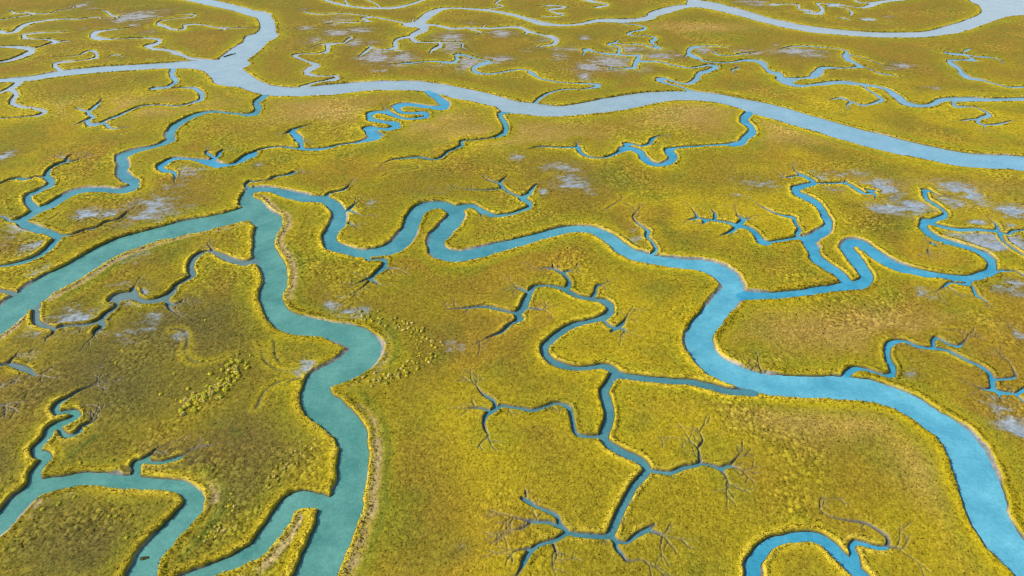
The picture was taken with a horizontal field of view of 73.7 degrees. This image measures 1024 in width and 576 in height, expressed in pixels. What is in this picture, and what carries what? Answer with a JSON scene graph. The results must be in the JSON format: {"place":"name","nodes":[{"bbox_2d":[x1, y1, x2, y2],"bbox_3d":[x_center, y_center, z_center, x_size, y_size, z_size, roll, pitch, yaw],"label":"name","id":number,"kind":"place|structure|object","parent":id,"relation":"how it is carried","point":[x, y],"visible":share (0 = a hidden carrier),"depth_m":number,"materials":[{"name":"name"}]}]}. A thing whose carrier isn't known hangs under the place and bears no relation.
{"place":"outdoors","nodes":[
{"label":"outdoors","id":0,"kind":"place"},
{"bbox_2d":[0,290,35,375],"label":"tidal creek","id":1,"kind":"structure","parent":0,"point":[23,369],"depth_m":182.25,"materials":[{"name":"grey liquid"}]},
{"bbox_2d":[0,392,204,575],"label":"tidal creek","id":2,"kind":"structure","parent":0,"point":[163,539],"depth_m":149.05,"materials":[{"name":"teal liquid"}]},
{"bbox_2d":[0,95,269,266],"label":"tidal creek","id":3,"kind":"structure","parent":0,"point":[124,176],"depth_m":270.00,"materials":[{"name":"liquid"}]},
{"bbox_2d":[33,251,259,334],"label":"tidal creek","id":4,"kind":"structure","parent":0,"point":[118,298],"depth_m":208.09,"materials":[{"name":"grey liquid"}]},
{"bbox_2d":[0,193,381,575],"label":"broad creek","id":5,"kind":"structure","parent":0,"point":[339,516],"depth_m":191.70,"materials":[{"name":"teal liquid"}]},
{"bbox_2d":[182,491,329,575],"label":"elbow creek","id":6,"kind":"structure","parent":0,"point":[273,529],"depth_m":140.06,"materials":[{"name":"teal liquid"}]},
{"bbox_2d":[395,112,509,160],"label":"tidal creek","id":7,"kind":"structure","parent":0,"point":[503,122],"depth_m":316.19,"materials":[{"name":"liquid"}]},
{"bbox_2d":[0,0,1023,575],"bbox_3d":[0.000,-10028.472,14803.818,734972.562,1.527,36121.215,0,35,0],"label":"marsh ground","id":8,"kind":"structure","parent":0,"point":[928,72],"depth_m":213.29,"materials":[{"name":"yellow plant"}]},
{"bbox_2d":[0,81,46,118],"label":"tidal creek","id":9,"kind":"structure","parent":8,"relation":"in","point":[11,89],"depth_m":354.36,"materials":[{"name":"liquid"}]},
{"bbox_2d":[0,32,68,62],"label":"tidal creek","id":10,"kind":"structure","parent":8,"relation":"in","point":[31,50],"depth_m":436.48,"materials":[{"name":"liquid"}]},
{"bbox_2d":[0,6,117,33],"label":"tidal creek","id":11,"kind":"structure","parent":8,"relation":"in","point":[17,29],"depth_m":497.38,"materials":[{"name":"liquid"}]},
{"bbox_2d":[53,50,122,70],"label":"tidal creek","id":12,"kind":"structure","parent":8,"relation":"in","point":[56,67],"depth_m":411.30,"materials":[{"name":"liquid"}]},
{"bbox_2d":[77,68,204,128],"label":"tidal creek","id":13,"kind":"structure","parent":8,"relation":"in","point":[175,81],"depth_m":348.18,"materials":[{"name":"blue liquid"}]},
{"bbox_2d":[91,14,226,60],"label":"tidal creek","id":14,"kind":"structure","parent":8,"relation":"in","point":[95,37],"depth_m":454.37,"materials":[{"name":"liquid"}]},
{"bbox_2d":[157,90,448,178],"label":"tidal creek","id":15,"kind":"structure","parent":8,"relation":"in","point":[372,134],"depth_m":320.25,"materials":[{"name":"blue liquid"}]},
{"bbox_2d":[292,36,352,86],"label":"tidal creek","id":16,"kind":"structure","parent":8,"relation":"in","point":[311,68],"depth_m":401.38,"materials":[{"name":"liquid"}]},
{"bbox_2d":[324,0,424,8],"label":"tidal creek","id":17,"kind":"structure","parent":8,"relation":"in","point":[379,7],"depth_m":534.68,"materials":[{"name":"liquid"}]},
{"bbox_2d":[390,54,600,103],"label":"tidal creek","id":18,"kind":"structure","parent":8,"relation":"in","point":[490,62],"depth_m":396.60,"materials":[{"name":"blue liquid"}]},
{"bbox_2d":[303,0,697,56],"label":"tidal creek","id":19,"kind":"structure","parent":8,"relation":"in","point":[421,24],"depth_m":492.48,"materials":[{"name":"liquid"}]},
{"bbox_2d":[466,269,758,566],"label":"tidal creek","id":20,"kind":"structure","parent":8,"relation":"in","point":[615,375],"depth_m":171.90,"materials":[{"name":"blue liquid"}]},
{"bbox_2d":[245,172,1023,575],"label":"meander creek","id":21,"kind":"structure","parent":8,"relation":"in","point":[981,492],"depth_m":179.31,"materials":[{"name":"liquid"}]},
{"bbox_2d":[583,22,718,91],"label":"tidal creek","id":22,"kind":"structure","parent":8,"relation":"in","point":[662,79],"depth_m":406.28,"materials":[{"name":"blue liquid"}]},
{"bbox_2d":[550,112,755,166],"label":"tidal creek","id":23,"kind":"structure","parent":8,"relation":"in","point":[749,134],"depth_m":303.69,"materials":[{"name":"blue liquid"}]},
{"bbox_2d":[745,532,887,575],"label":"horseshoe creek","id":24,"kind":"structure","parent":8,"relation":"in","point":[762,550],"depth_m":136.61,"materials":[{"name":"blue liquid"}]},
{"bbox_2d":[685,46,1023,127],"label":"tidal creek","id":25,"kind":"structure","parent":8,"relation":"in","point":[816,73],"depth_m":374.29,"materials":[{"name":"blue liquid"}]},
{"bbox_2d":[691,173,1023,300],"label":"tidal creek","id":26,"kind":"structure","parent":8,"relation":"in","point":[859,265],"depth_m":229.10,"materials":[{"name":"blue liquid"}]},
{"bbox_2d":[842,338,1023,401],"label":"tidal creek","id":27,"kind":"structure","parent":8,"relation":"in","point":[849,372],"depth_m":181.26,"materials":[{"name":"blue liquid"}]},
{"bbox_2d":[944,49,1023,87],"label":"tidal creek","id":28,"kind":"structure","parent":8,"relation":"in","point":[959,70],"depth_m":407.94,"materials":[{"name":"blue liquid"}]},
{"bbox_2d":[0,0,1023,575],"bbox_3d":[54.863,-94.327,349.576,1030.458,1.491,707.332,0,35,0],"label":"creek bed","id":29,"kind":"object","parent":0,"point":[500,534],"visible":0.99,"depth_m":194.62,"materials":[{"name":"soil"}]},
{"bbox_2d":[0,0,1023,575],"bbox_3d":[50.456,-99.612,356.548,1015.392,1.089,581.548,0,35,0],"label":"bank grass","id":30,"kind":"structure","parent":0,"point":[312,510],"depth_m":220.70,"materials":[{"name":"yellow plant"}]},
{"bbox_2d":[0,0,1023,170],"bbox_3d":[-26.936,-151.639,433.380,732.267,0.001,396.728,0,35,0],"label":"river","id":31,"kind":"structure","parent":0,"point":[226,71],"depth_m":358.17,"materials":[{"name":"liquid"}]},
{"bbox_2d":[0,0,1023,436],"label":"mud flat","id":32,"kind":"structure","parent":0,"point":[1008,424],"depth_m":261.05,"materials":[{"name":"marsh grass"},{"name":"water"},{"name":"mud"}]},
{"bbox_2d":[583,0,903,20],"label":"tidal creek","id":33,"kind":"structure","parent":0,"point":[870,4],"depth_m":534.68,"materials":[{"name":"liquid"}]},
{"bbox_2d":[687,0,1023,37],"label":"river arm","id":34,"kind":"object","parent":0,"point":[992,10],"visible":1,"depth_m":497.38}
]}

